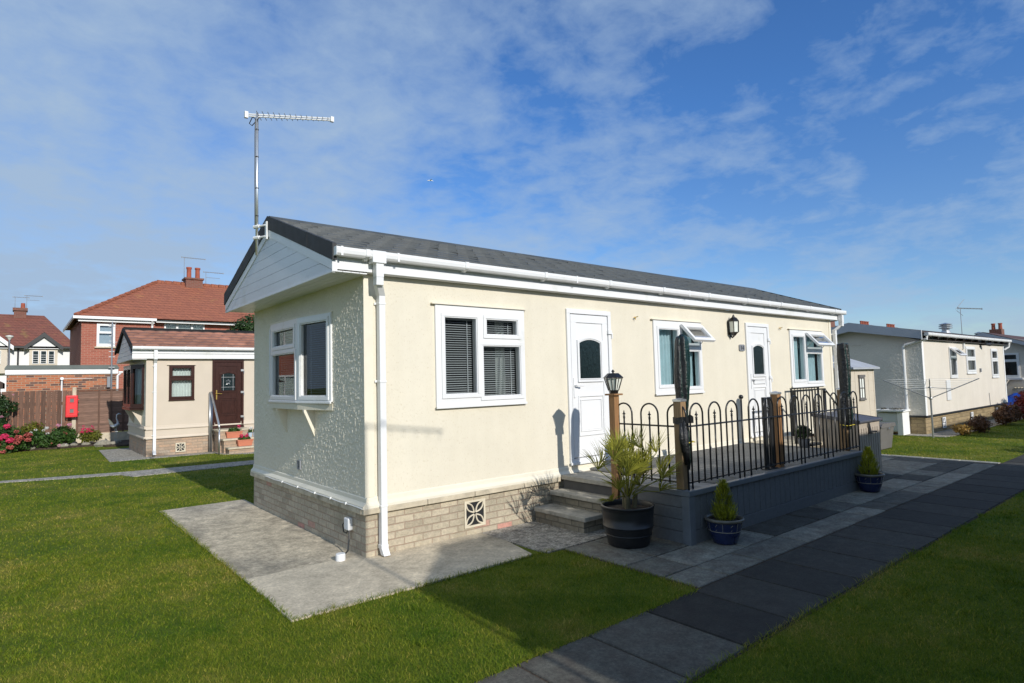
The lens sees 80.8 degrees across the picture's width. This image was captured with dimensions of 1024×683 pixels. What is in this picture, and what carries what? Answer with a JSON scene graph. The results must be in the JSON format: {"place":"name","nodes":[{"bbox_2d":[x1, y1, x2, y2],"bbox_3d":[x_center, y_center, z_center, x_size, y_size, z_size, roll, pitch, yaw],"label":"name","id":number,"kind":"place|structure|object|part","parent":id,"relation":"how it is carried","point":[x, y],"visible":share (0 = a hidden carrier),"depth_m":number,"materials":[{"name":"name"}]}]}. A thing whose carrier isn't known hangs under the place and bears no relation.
{"place":"outdoors","nodes":[
{"label":"outdoors","id":0,"kind":"place"},
{"bbox_2d":[0,381,4,388],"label":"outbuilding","id":1,"kind":"structure","parent":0,"point":[2,385],"depth_m":21.02,"materials":[{"name":"white"}]},
{"bbox_2d":[0,303,69,395],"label":"white house","id":2,"kind":"structure","parent":0,"point":[38,340],"depth_m":40.88,"materials":[{"name":"brown tile"}]},
{"bbox_2d":[32,351,38,363],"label":"window","id":3,"kind":"structure","parent":2,"relation":"in","point":[35,354],"depth_m":40.30,"materials":[{"name":"white paint"}]},
{"bbox_2d":[40,351,46,363],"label":"window","id":4,"kind":"structure","parent":2,"relation":"in","point":[43,354],"depth_m":40.56,"materials":[{"name":"white paint"}]},
{"bbox_2d":[48,351,54,363],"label":"window","id":5,"kind":"structure","parent":2,"relation":"in","point":[51,354],"depth_m":40.83,"materials":[{"name":"white paint"}]},
{"bbox_2d":[4,365,122,434],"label":"brick garage","id":6,"kind":"structure","parent":0,"point":[35,378],"depth_m":22.03,"materials":[{"name":"brown brick"}]},
{"bbox_2d":[60,377,91,425],"bbox_3d":[-16.070,2.437,22.175,0.985,2.254,0.287,2,-5,-39],"label":"drainpipe","id":7,"kind":"object","parent":6,"relation":"attached to","point":[61,378],"visible":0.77,"depth_m":21.90,"materials":[{"name":"white paint"}]},
{"bbox_2d":[107,322,115,388],"bbox_3d":[-15.297,0.818,22.994,0.328,3.150,0.120,2,-5,-39],"label":"utility mast","id":8,"kind":"object","parent":6,"relation":"attached to","point":[109,381],"visible":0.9,"depth_m":22.99,"materials":[{"name":"metal"}]},
{"bbox_2d":[0,460,253,482],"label":"back path","id":9,"kind":"structure","parent":0,"point":[174,469],"depth_m":12.60,"materials":[{"name":"grey concrete"}]},
{"bbox_2d":[63,267,253,388],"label":"brick house","id":10,"kind":"structure","parent":0,"point":[189,302],"depth_m":31.17,"materials":[{"name":"red brick"}]},
{"bbox_2d":[94,323,115,347],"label":"window","id":11,"kind":"structure","parent":10,"relation":"in","point":[103,330],"depth_m":28.96,"materials":[{"name":"white paint"}]},
{"bbox_2d":[164,323,204,329],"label":"window","id":12,"kind":"structure","parent":10,"relation":"in","point":[166,325],"depth_m":31.45,"materials":[{"name":"white paint"}]},
{"bbox_2d":[181,256,205,267],"bbox_3d":[-18.633,-4.185,35.201,1.270,1.460,0.234,2,-5,-39],"label":"tv aerial","id":13,"kind":"object","parent":10,"relation":"attached to","point":[191,258],"visible":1,"depth_m":34.98,"materials":[{"name":"grey metal"}]},
{"bbox_2d":[159,499,357,579],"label":"patio","id":14,"kind":"structure","parent":0,"point":[248,539],"depth_m":6.84,"materials":[{"name":"concrete"}]},
{"bbox_2d":[245,533,532,621],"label":"concrete path","id":15,"kind":"structure","parent":0,"point":[305,590],"depth_m":5.49,"materials":[{"name":"grey concrete"}]},
{"bbox_2d":[336,552,345,561],"bbox_3d":[-1.687,2.121,5.921,0.094,0.070,0.094,2,-5,-39],"label":"pipe cap","id":16,"kind":"object","parent":15,"relation":"on","point":[340,556],"visible":1,"depth_m":5.89,"materials":[{"name":"white plastic"}]},
{"bbox_2d":[0,419,1023,682],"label":"lawn","id":17,"kind":"structure","parent":0,"point":[174,535],"depth_m":4.67,"materials":[{"name":"green plant"}]},
{"bbox_2d":[5,335,13,364],"bbox_3d":[-22.874,1.879,27.316,0.300,4.360,0.300,2,-5,-39],"label":"street lamp","id":18,"kind":"object","parent":17,"relation":"on","point":[9,337],"visible":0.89,"depth_m":27.38,"materials":[{"name":"metal"}]},
{"bbox_2d":[14,440,128,451],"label":"flower bed soil","id":19,"kind":"structure","parent":17,"relation":"on","point":[124,443],"depth_m":18.53,"materials":[{"name":"brown soil"}]},
{"bbox_2d":[0,394,18,429],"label":"climbing rose","id":20,"kind":"object","parent":19,"relation":"on","point":[6,405],"visible":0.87,"depth_m":18.16,"materials":[{"name":"green plant"}]},
{"bbox_2d":[0,423,36,453],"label":"hydrangea","id":21,"kind":"object","parent":19,"relation":"on","point":[14,438],"visible":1,"depth_m":17.39,"materials":[{"name":"pink plant"}]},
{"bbox_2d":[17,421,46,446],"bbox_3d":[-14.773,2.865,18.466,0.793,0.871,0.514,2,-5,-39],"label":"spindly shrub","id":22,"kind":"object","parent":19,"relation":"on","point":[28,428],"visible":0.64,"depth_m":18.44,"materials":[{"name":"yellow plant"}]},
{"bbox_2d":[0,390,71,445],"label":"paling fence","id":23,"kind":"object","parent":19,"relation":"on","point":[46,403],"visible":0.62,"depth_m":18.97,"materials":[{"name":"brown wood"}]},
{"bbox_2d":[29,426,67,447],"bbox_3d":[-14.048,2.911,18.185,1.017,0.709,0.786,2,-5,-39],"label":"fuchsia","id":24,"kind":"object","parent":19,"relation":"on","point":[52,438],"visible":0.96,"depth_m":18.17,"materials":[{"name":"green plant"}]},
{"bbox_2d":[55,422,77,442],"bbox_3d":[-13.924,2.909,18.768,0.687,0.784,0.567,2,-5,-39],"label":"hydrangea","id":25,"kind":"object","parent":19,"relation":"on","point":[71,435],"visible":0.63,"depth_m":18.81,"materials":[{"name":"green plant"}]},
{"bbox_2d":[71,387,76,442],"bbox_3d":[-14.190,2.415,19.489,0.110,1.860,0.100,2,-5,-39],"label":"concrete post","id":26,"kind":"object","parent":19,"relation":"on","point":[74,392],"visible":0.48,"depth_m":19.46,"materials":[{"name":"concrete"}]},
{"bbox_2d":[65,395,78,417],"bbox_3d":[-14.133,2.083,19.336,0.350,0.700,0.232,2,-5,-39],"label":"fire equipment cabinet","id":27,"kind":"object","parent":26,"relation":"attached to","point":[71,405],"visible":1,"depth_m":19.25,"materials":[{"name":"red plastic"}]},
{"bbox_3d":[-14.058,2.068,19.281,0.083,0.600,0.334,-4,-4,35],"label":"door","id":28,"kind":"part","parent":27,"relation":"part of","materials":[{"name":"red plastic"}]},
{"bbox_2d":[77,425,102,442],"bbox_3d":[-13.256,2.947,18.919,0.678,0.686,0.553,2,-5,-39],"label":"geranium","id":29,"kind":"object","parent":19,"relation":"on","point":[86,436],"visible":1,"depth_m":18.83,"materials":[{"name":"yellow plant"}]},
{"bbox_2d":[94,440,111,446],"bbox_3d":[-12.698,3.185,18.698,0.507,0.268,0.318,2,-5,-39],"label":"rock","id":30,"kind":"object","parent":19,"relation":"on","point":[100,443],"visible":0.71,"depth_m":18.58,"materials":[{"name":"grey stone"}]},
{"bbox_2d":[108,413,119,436],"bbox_3d":[-12.601,2.778,19.064,0.148,1.004,0.384,-4,-5,39],"label":"crane ornament","id":31,"kind":"object","parent":19,"relation":"on","point":[112,425],"visible":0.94,"depth_m":19.06,"materials":[{"name":"metal"}]},
{"bbox_2d":[76,389,128,442],"bbox_3d":[-12.698,2.499,20.746,3.775,1.780,0.080,2,-5,-39],"label":"lap fence panel","id":32,"kind":"object","parent":17,"relation":"on","point":[98,409],"visible":0.34,"depth_m":20.01,"materials":[{"name":"wood"}]},
{"bbox_2d":[99,448,253,461],"bbox_3d":[-6.314,3.052,17.760,10.894,0.040,3.721,0,-4,-19],"label":"concrete pad","id":33,"kind":"object","parent":17,"relation":"on","point":[116,455],"visible":0.41,"depth_m":15.79,"materials":[{"name":"grey concrete"}]},
{"bbox_2d":[209,391,219,454],"bbox_3d":[-7.893,2.145,15.972,0.085,1.638,0.931,2,-5,-39],"label":"handrail","id":34,"kind":"object","parent":33,"relation":"on","point":[211,401],"visible":0.96,"depth_m":16.26,"materials":[{"name":"metal"}]},
{"bbox_2d":[213,427,253,453],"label":"garden steps","id":35,"kind":"structure","parent":33,"relation":"on","point":[228,446],"depth_m":15.94,"materials":[{"name":"beige stone"}]},
{"bbox_2d":[225,425,242,437],"bbox_3d":[-7.481,2.412,16.175,0.420,0.344,0.214,2,-5,-39],"label":"flower trough","id":36,"kind":"object","parent":35,"relation":"on","point":[235,432],"visible":0.99,"depth_m":16.11,"materials":[{"name":"ceramic"}]},
{"bbox_2d":[236,434,253,445],"bbox_3d":[-7.118,2.611,16.025,0.400,0.326,0.217,2,-5,-39],"label":"flower trough","id":37,"kind":"object","parent":35,"relation":"on","point":[246,440],"visible":1,"depth_m":15.97,"materials":[{"name":"ceramic"}]},
{"bbox_2d":[248,427,252,436],"bbox_3d":[-7.107,2.451,16.347,0.123,0.268,0.149,2,-5,-39],"label":"flower pot","id":38,"kind":"object","parent":35,"relation":"on","point":[250,432],"visible":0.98,"depth_m":16.32,"materials":[{"name":"white ceramic"}]},
{"bbox_2d":[114,327,253,456],"bbox_3d":[-6.941,1.452,19.397,9.536,3.514,3.422,2,-5,-39],"label":"park home","id":39,"kind":"object","parent":17,"relation":"on","point":[172,378],"visible":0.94,"depth_m":16.21,"materials":[{"name":"beige paint"}]},
{"bbox_2d":[122,366,136,407],"bbox_3d":[-10.419,1.242,16.396,0.171,1.120,1.416,2,-5,-39],"label":"window","id":40,"kind":"structure","parent":39,"relation":"in","point":[127,370],"depth_m":16.33,"materials":[{"name":"plastic"}]},
{"bbox_2d":[130,365,143,407],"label":"window","id":41,"kind":"structure","parent":39,"relation":"in","point":[140,368],"depth_m":15.81,"materials":[{"name":"plastic"}]},
{"bbox_2d":[169,365,194,400],"bbox_3d":[-8.822,1.093,16.036,0.683,0.951,0.173,2,-5,-39],"label":"window","id":42,"kind":"structure","parent":39,"relation":"in","point":[181,377],"depth_m":16.06,"materials":[{"name":"plastic"}]},
{"bbox_2d":[212,360,243,428],"bbox_3d":[-7.881,1.447,16.708,0.835,1.875,0.145,2,-5,-39],"label":"door","id":43,"kind":"structure","parent":39,"relation":"in","point":[227,375],"depth_m":16.71,"materials":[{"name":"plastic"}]},
{"bbox_2d":[227,314,253,330],"bbox_3d":[-10.451,1.217,24.957,2.909,4.775,2.332,2,-5,-39],"label":"evergreen tree","id":44,"kind":"object","parent":17,"relation":"on","point":[242,325],"visible":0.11,"depth_m":24.39,"materials":[{"name":"green plant"}]},
{"bbox_2d":[224,216,846,557],"bbox_3d":[1.575,0.512,10.893,11.616,3.880,4.136,2,-5,-39],"label":"park home","id":45,"kind":"object","parent":17,"relation":"on","point":[410,392],"visible":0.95,"depth_m":7.38,"materials":[{"name":"paint"}]},
{"bbox_2d":[268,325,279,401],"bbox_3d":[-3.224,0.305,8.162,0.140,1.020,0.412,0,-4,-23],"label":"window","id":46,"kind":"structure","parent":45,"relation":"in","point":[270,325],"depth_m":8.01,"materials":[{"name":"white plastic"}]},
{"bbox_2d":[269,318,296,402],"bbox_3d":[-2.843,0.260,7.613,0.140,1.020,0.986,2,-5,-39],"label":"window","id":47,"kind":"structure","parent":45,"relation":"in","point":[285,327],"depth_m":7.73,"materials":[{"name":"white plastic"}]},
{"bbox_2d":[244,111,333,255],"bbox_3d":[-2.819,-1.988,7.546,1.113,1.835,0.346,-1,-4,0],"label":"tv aerial","id":48,"kind":"object","parent":45,"relation":"attached to","point":[256,226],"visible":1,"depth_m":7.52,"materials":[{"name":"metal"}]},
{"bbox_2d":[295,312,332,403],"bbox_3d":[-2.262,0.206,6.991,0.764,1.020,0.140,-5,-5,42],"label":"window","id":49,"kind":"structure","parent":45,"relation":"in","point":[325,318],"depth_m":7.07,"materials":[{"name":"white plastic"}]},
{"bbox_2d":[342,517,352,553],"bbox_3d":[-1.685,1.981,6.150,0.107,0.318,0.395,0,-4,-15],"label":"junction box","id":50,"kind":"object","parent":45,"relation":"attached to","point":[348,524],"visible":0.97,"depth_m":6.21,"materials":[{"name":"white plastic"}]},
{"bbox_2d":[430,302,527,408],"bbox_3d":[-0.422,0.177,7.120,1.369,1.170,0.283,2,-5,-39],"label":"window","id":51,"kind":"structure","parent":45,"relation":"in","point":[479,316],"depth_m":7.03,"materials":[{"name":"white plastic"}]},
{"bbox_2d":[565,308,612,465],"bbox_3d":[1.070,0.597,8.169,0.890,2.055,0.145,2,-5,-39],"label":"door","id":52,"kind":"structure","parent":45,"relation":"in","point":[589,334],"depth_m":8.13,"materials":[{"name":"white plastic"}]},
{"bbox_2d":[650,318,715,395],"bbox_3d":[2.663,0.243,9.421,1.336,1.159,0.453,2,-5,-39],"label":"window","id":53,"kind":"structure","parent":45,"relation":"in","point":[663,351],"depth_m":9.50,"materials":[{"name":"white plastic"}]},
{"bbox_2d":[727,314,738,337],"bbox_3d":[3.844,-0.264,10.425,0.175,0.413,0.199,2,-5,-39],"label":"wall lantern","id":54,"kind":"object","parent":45,"relation":"attached to","point":[733,325],"depth_m":10.37,"materials":[{"name":"black metal"}]},
{"bbox_2d":[744,322,772,437],"bbox_3d":[4.520,0.693,10.994,0.840,2.055,0.145,2,-5,-39],"label":"door","id":55,"kind":"structure","parent":45,"relation":"in","point":[757,344],"depth_m":10.96,"materials":[{"name":"white plastic"}]},
{"bbox_2d":[788,328,834,387],"bbox_3d":[6.038,0.337,12.186,1.489,1.159,0.453,2,-5,-39],"label":"window","id":56,"kind":"structure","parent":45,"relation":"in","point":[806,339],"depth_m":12.23,"materials":[{"name":"white plastic"}]},
{"bbox_2d":[482,521,606,552],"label":"aggregate slab","id":57,"kind":"structure","parent":17,"relation":"on","point":[536,536],"depth_m":6.64,"materials":[{"name":"grey concrete"}]},
{"bbox_2d":[833,356,879,416],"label":"garden shed","id":58,"kind":"structure","parent":17,"relation":"on","point":[862,382],"depth_m":15.17,"materials":[{"name":"beige plastic"}]},
{"bbox_2d":[858,375,866,400],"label":"window","id":59,"kind":"structure","parent":58,"relation":"in","point":[861,378],"depth_m":15.08,"materials":[{"name":"beige plastic"}]},
{"bbox_2d":[879,422,895,449],"bbox_3d":[8.157,2.118,13.580,0.850,0.575,0.699,2,-5,-39],"label":"storage chest","id":60,"kind":"object","parent":17,"relation":"on","point":[886,433],"visible":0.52,"depth_m":13.35,"materials":[{"name":"beige plastic"}]},
{"bbox_2d":[831,323,1011,433],"bbox_3d":[13.464,1.014,20.237,9.326,3.490,3.779,2,-5,-39],"label":"park home","id":61,"kind":"object","parent":17,"relation":"on","point":[918,358],"visible":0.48,"depth_m":17.28,"materials":[{"name":"beige paint"}]},
{"bbox_2d":[948,347,966,377],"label":"window","id":62,"kind":"structure","parent":61,"relation":"in","point":[955,351],"depth_m":17.92,"materials":[{"name":"white plastic"}]},
{"bbox_2d":[956,301,982,330],"bbox_3d":[18.591,-0.632,24.425,1.549,2.157,0.234,0,-4,-23],"label":"tv aerial","id":63,"kind":"object","parent":61,"relation":"attached to","point":[960,308],"visible":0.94,"depth_m":24.27,"materials":[{"name":"grey metal"}]},
{"bbox_2d":[965,346,977,373],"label":"window","id":64,"kind":"structure","parent":61,"relation":"in","point":[970,351],"depth_m":19.15,"materials":[{"name":"white plastic"}]},
{"bbox_2d":[990,349,999,377],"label":"window","id":65,"kind":"structure","parent":61,"relation":"in","point":[993,352],"depth_m":20.94,"materials":[{"name":"white plastic"}]},
{"bbox_2d":[883,378,978,436],"bbox_3d":[10.778,1.716,15.468,1.461,1.510,1.460,-1,-4,-10],"label":"rotary dryer","id":66,"kind":"object","parent":17,"relation":"on","point":[931,398],"visible":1,"depth_m":15.43,"materials":[{"name":"metal"}]},
{"bbox_2d":[950,424,974,435],"bbox_3d":[11.773,2.304,15.773,0.649,0.341,0.498,-1,-4,-4],"label":"autumn shrub","id":67,"kind":"object","parent":17,"relation":"on","point":[961,429],"visible":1,"depth_m":15.68,"materials":[{"name":"yellow plant"}]},
{"bbox_2d":[964,415,992,432],"bbox_3d":[12.755,2.252,16.430,1.038,0.542,0.641,2,-5,-39],"label":"autumn shrub","id":68,"kind":"object","parent":17,"relation":"on","point":[980,425],"visible":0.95,"depth_m":16.21,"materials":[{"name":"orange plant"}]},
{"bbox_2d":[974,323,1004,334],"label":"bungalow","id":69,"kind":"object","parent":17,"relation":"on","point":[1000,330],"visible":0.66,"depth_m":48.92,"materials":[{"name":"red brick"}]},
{"bbox_2d":[976,332,1023,395],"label":"park home","id":70,"kind":"object","parent":17,"relation":"on","point":[1014,360],"visible":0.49,"depth_m":23.97,"materials":[{"name":"white plastic"}]},
{"bbox_2d":[1004,353,1022,379],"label":"window","id":71,"kind":"structure","parent":70,"relation":"in","point":[1012,365],"depth_m":24.00,"materials":[{"name":"white plastic"}]},
{"bbox_2d":[990,402,1023,424],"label":"rust shrub","id":72,"kind":"object","parent":17,"relation":"on","point":[1010,413],"visible":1,"depth_m":18.22,"materials":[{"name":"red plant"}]},
{"bbox_2d":[1007,393,1019,406],"bbox_3d":[19.751,2.277,22.868,1.000,0.744,2.300,2,-5,-39],"label":"tarpaulin heap","id":73,"kind":"object","parent":17,"relation":"on","point":[1010,398],"visible":0.23,"depth_m":23.11,"materials":[{"name":"blue plastic"}]},
{"bbox_2d":[1013,390,1023,418],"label":"red shrub","id":74,"kind":"object","parent":17,"relation":"on","point":[1019,401],"visible":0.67,"depth_m":20.14,"materials":[{"name":"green plant"}]},
{"bbox_2d":[0,0,1023,338],"label":"sky","id":75,"kind":"structure","parent":0,"point":[864,159],"materials":[{"name":"blue"}]},
{"bbox_2d":[474,454,1023,682],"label":"garden path","id":76,"kind":"structure","parent":0,"point":[857,550],"depth_m":4.61,"materials":[{"name":"grey stone"}]},
{"bbox_2d":[562,454,1001,588],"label":"paving","id":77,"kind":"structure","parent":0,"point":[904,472],"depth_m":6.59,"materials":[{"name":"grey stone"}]},
{"bbox_2d":[534,470,629,532],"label":"garden steps","id":78,"kind":"structure","parent":77,"relation":"on","point":[575,510],"depth_m":7.13,"materials":[{"name":"concrete"}]},
{"bbox_2d":[603,370,622,498],"bbox_3d":[1.202,1.237,6.979,0.240,1.824,0.208,2,-5,-39],"label":"lantern post","id":79,"kind":"object","parent":77,"relation":"on","point":[612,380],"visible":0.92,"depth_m":6.96,"materials":[{"name":"black metal"}]},
{"bbox_2d":[582,423,683,548],"bbox_3d":[1.272,1.465,6.287,1.158,1.276,0.897,2,-5,-39],"label":"potted palm","id":80,"kind":"object","parent":77,"relation":"on","point":[628,522],"visible":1,"depth_m":6.14,"materials":[{"name":"green plant"}]},
{"bbox_2d":[563,443,863,545],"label":"deck","id":81,"kind":"structure","parent":77,"relation":"on","point":[759,495],"depth_m":7.28,"materials":[{"name":"grey wood"}]},
{"bbox_2d":[618,402,689,489],"bbox_3d":[1.526,1.127,6.642,0.040,0.899,0.968,2,-5,-39],"label":"hoop railing","id":82,"kind":"object","parent":81,"relation":"on","point":[650,425],"visible":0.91,"depth_m":6.59,"materials":[{"name":"black metal"}]},
{"bbox_2d":[672,398,687,489],"bbox_3d":[1.784,1.073,6.352,0.106,0.953,0.106,2,-5,-39],"label":"timber post","id":83,"kind":"object","parent":81,"relation":"on","point":[681,476],"visible":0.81,"depth_m":6.32,"materials":[{"name":"wood"}]},
{"bbox_2d":[673,334,694,469],"bbox_3d":[1.818,0.733,6.445,0.202,1.642,0.430,-4,-4,31],"label":"covered parasol","id":84,"kind":"object","parent":81,"relation":"on","point":[682,367],"visible":0.75,"depth_m":6.49,"materials":[{"name":"black fabric"}]},
{"bbox_2d":[687,400,744,488],"bbox_3d":[2.271,1.110,6.664,1.080,0.899,0.040,2,-5,-39],"label":"hoop railing","id":85,"kind":"object","parent":81,"relation":"on","point":[714,424],"visible":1,"depth_m":6.63,"materials":[{"name":"black metal"}]},
{"bbox_2d":[738,395,745,476],"bbox_3d":[2.688,1.096,7.008,0.054,0.951,0.054,2,-5,-39],"label":"railing bar","id":86,"kind":"object","parent":81,"relation":"on","point":[740,397],"visible":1,"depth_m":7.00,"materials":[{"name":"black metal"}]},
{"bbox_2d":[761,397,772,469],"bbox_3d":[3.156,1.143,7.492,0.120,0.892,0.080,2,-5,-39],"label":"metal post","id":87,"kind":"object","parent":81,"relation":"on","point":[766,433],"visible":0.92,"depth_m":7.48,"materials":[{"name":"black metal"}]},
{"bbox_2d":[767,397,777,468],"bbox_3d":[3.264,1.146,7.581,0.120,0.892,0.080,2,-5,-39],"label":"metal post","id":88,"kind":"object","parent":81,"relation":"on","point":[771,433],"visible":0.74,"depth_m":7.56,"materials":[{"name":"black metal"}]},
{"bbox_2d":[743,395,803,474],"bbox_3d":[3.257,1.138,7.472,1.470,0.899,0.040,2,-5,-39],"label":"hoop railing","id":89,"kind":"object","parent":81,"relation":"on","point":[772,417],"visible":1,"depth_m":7.46,"materials":[{"name":"black metal"}]},
{"bbox_2d":[769,391,784,467],"bbox_3d":[3.387,1.115,7.684,0.106,0.960,0.106,2,-5,-39],"label":"timber post","id":90,"kind":"object","parent":81,"relation":"on","point":[775,395],"visible":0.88,"depth_m":7.65,"materials":[{"name":"wood"}]},
{"bbox_2d":[746,436,822,447],"bbox_3d":[4.948,2.023,10.579,1.520,0.558,0.935,2,-5,-39],"label":"landing","id":91,"kind":"object","parent":81,"relation":"on","point":[785,441],"depth_m":10.47,"materials":[{"name":"brick"}]},
{"bbox_2d":[792,388,836,443],"bbox_3d":[5.455,1.287,10.691,1.856,0.900,0.044,2,-5,-39],"label":"flat top railing","id":92,"kind":"object","parent":91,"relation":"on","point":[794,398],"visible":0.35,"depth_m":10.36,"materials":[{"name":"black metal"}]},
{"bbox_2d":[794,425,810,447],"bbox_3d":[4.658,1.500,9.594,0.265,0.372,0.256,0,-4,-26],"label":"potted shrub","id":93,"kind":"object","parent":81,"relation":"on","point":[805,433],"visible":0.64,"depth_m":9.53,"materials":[{"name":"green plant"}]},
{"bbox_2d":[801,393,827,462],"bbox_3d":[4.108,1.161,8.169,0.730,0.899,0.040,2,-5,-39],"label":"hoop railing","id":94,"kind":"object","parent":81,"relation":"on","point":[817,454],"visible":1,"depth_m":8.13,"materials":[{"name":"black metal"}]},
{"bbox_2d":[809,442,821,446],"bbox_3d":[4.904,1.670,9.791,0.360,0.044,0.120,2,-5,-39],"label":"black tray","id":95,"kind":"object","parent":81,"relation":"on","point":[814,444],"visible":0.61,"depth_m":9.71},
{"bbox_2d":[822,389,828,457],"bbox_3d":[4.389,1.143,8.402,0.054,0.951,0.054,2,-5,-39],"label":"railing bar","id":96,"kind":"object","parent":81,"relation":"on","point":[824,391],"visible":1,"depth_m":8.39,"materials":[{"name":"black metal"}]},
{"bbox_2d":[836,388,846,450],"bbox_3d":[5.041,1.175,9.168,0.106,0.950,0.106,2,-5,-39],"label":"timber post","id":97,"kind":"object","parent":81,"relation":"on","point":[838,392],"visible":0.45,"depth_m":9.14,"materials":[{"name":"wood"}]},
{"bbox_2d":[826,391,860,456],"bbox_3d":[4.808,1.181,8.742,1.081,0.899,0.040,2,-5,-39],"label":"hoop railing","id":98,"kind":"object","parent":81,"relation":"on","point":[840,409],"visible":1,"depth_m":8.77,"materials":[{"name":"black metal"}]},
{"bbox_2d":[836,343,854,450],"bbox_3d":[5.013,0.829,9.061,0.264,1.627,0.217,2,-5,-39],"label":"covered parasol","id":99,"kind":"object","parent":81,"relation":"on","point":[843,365],"visible":0.84,"depth_m":9.05,"materials":[{"name":"black fabric"}]},
{"bbox_2d":[704,478,744,544],"bbox_3d":[2.201,1.747,6.255,0.400,0.664,0.400,2,-5,-39],"label":"potted conifer","id":100,"kind":"object","parent":77,"relation":"on","point":[724,527],"visible":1,"depth_m":6.17,"materials":[{"name":"green plant"}]},
{"bbox_2d":[790,387,819,436],"bbox_3d":[5.798,1.632,11.828,1.200,1.457,0.031,2,-5,-39],"label":"flat top railing","id":101,"kind":"object","parent":77,"relation":"on","point":[806,401],"visible":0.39,"depth_m":11.67,"materials":[{"name":"black metal"}]},
{"bbox_2d":[811,410,882,471],"bbox_3d":[5.835,1.737,10.381,0.950,1.032,0.841,2,-5,-39],"label":"storage box","id":102,"kind":"object","parent":77,"relation":"on","point":[869,430],"visible":0.43,"depth_m":10.22,"materials":[{"name":"beige plastic"}]},
{"bbox_2d":[854,446,884,492],"bbox_3d":[5.175,1.837,8.729,0.400,0.655,0.400,2,-5,-39],"label":"potted conifer","id":103,"kind":"object","parent":77,"relation":"on","point":[868,479],"visible":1,"depth_m":8.65,"materials":[{"name":"green plant"}]},
{"bbox_2d":[860,321,868,324],"bbox_3d":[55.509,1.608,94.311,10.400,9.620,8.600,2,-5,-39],"label":"chimney","id":104,"kind":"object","parent":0,"point":[864,322],"depth_m":94.47,"materials":[{"name":"red brick"}]},
{"bbox_2d":[893,417,1022,436],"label":"side path","id":105,"kind":"structure","parent":0,"point":[948,433],"depth_m":16.28,"materials":[{"name":"grey concrete"}]},
{"bbox_2d":[876,408,909,434],"bbox_3d":[10.473,2.177,16.566,0.540,0.746,0.740,2,-5,-39],"label":"utility cupboard","id":106,"kind":"object","parent":105,"relation":"on","point":[899,417],"visible":0.87,"depth_m":16.35,"materials":[{"name":"white plastic"}]},
{"bbox_2d":[1012,387,1023,392],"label":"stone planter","id":107,"kind":"object","parent":105,"relation":"on","point":[1017,390],"visible":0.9,"depth_m":23.61,"materials":[{"name":"stone"}]}
]}

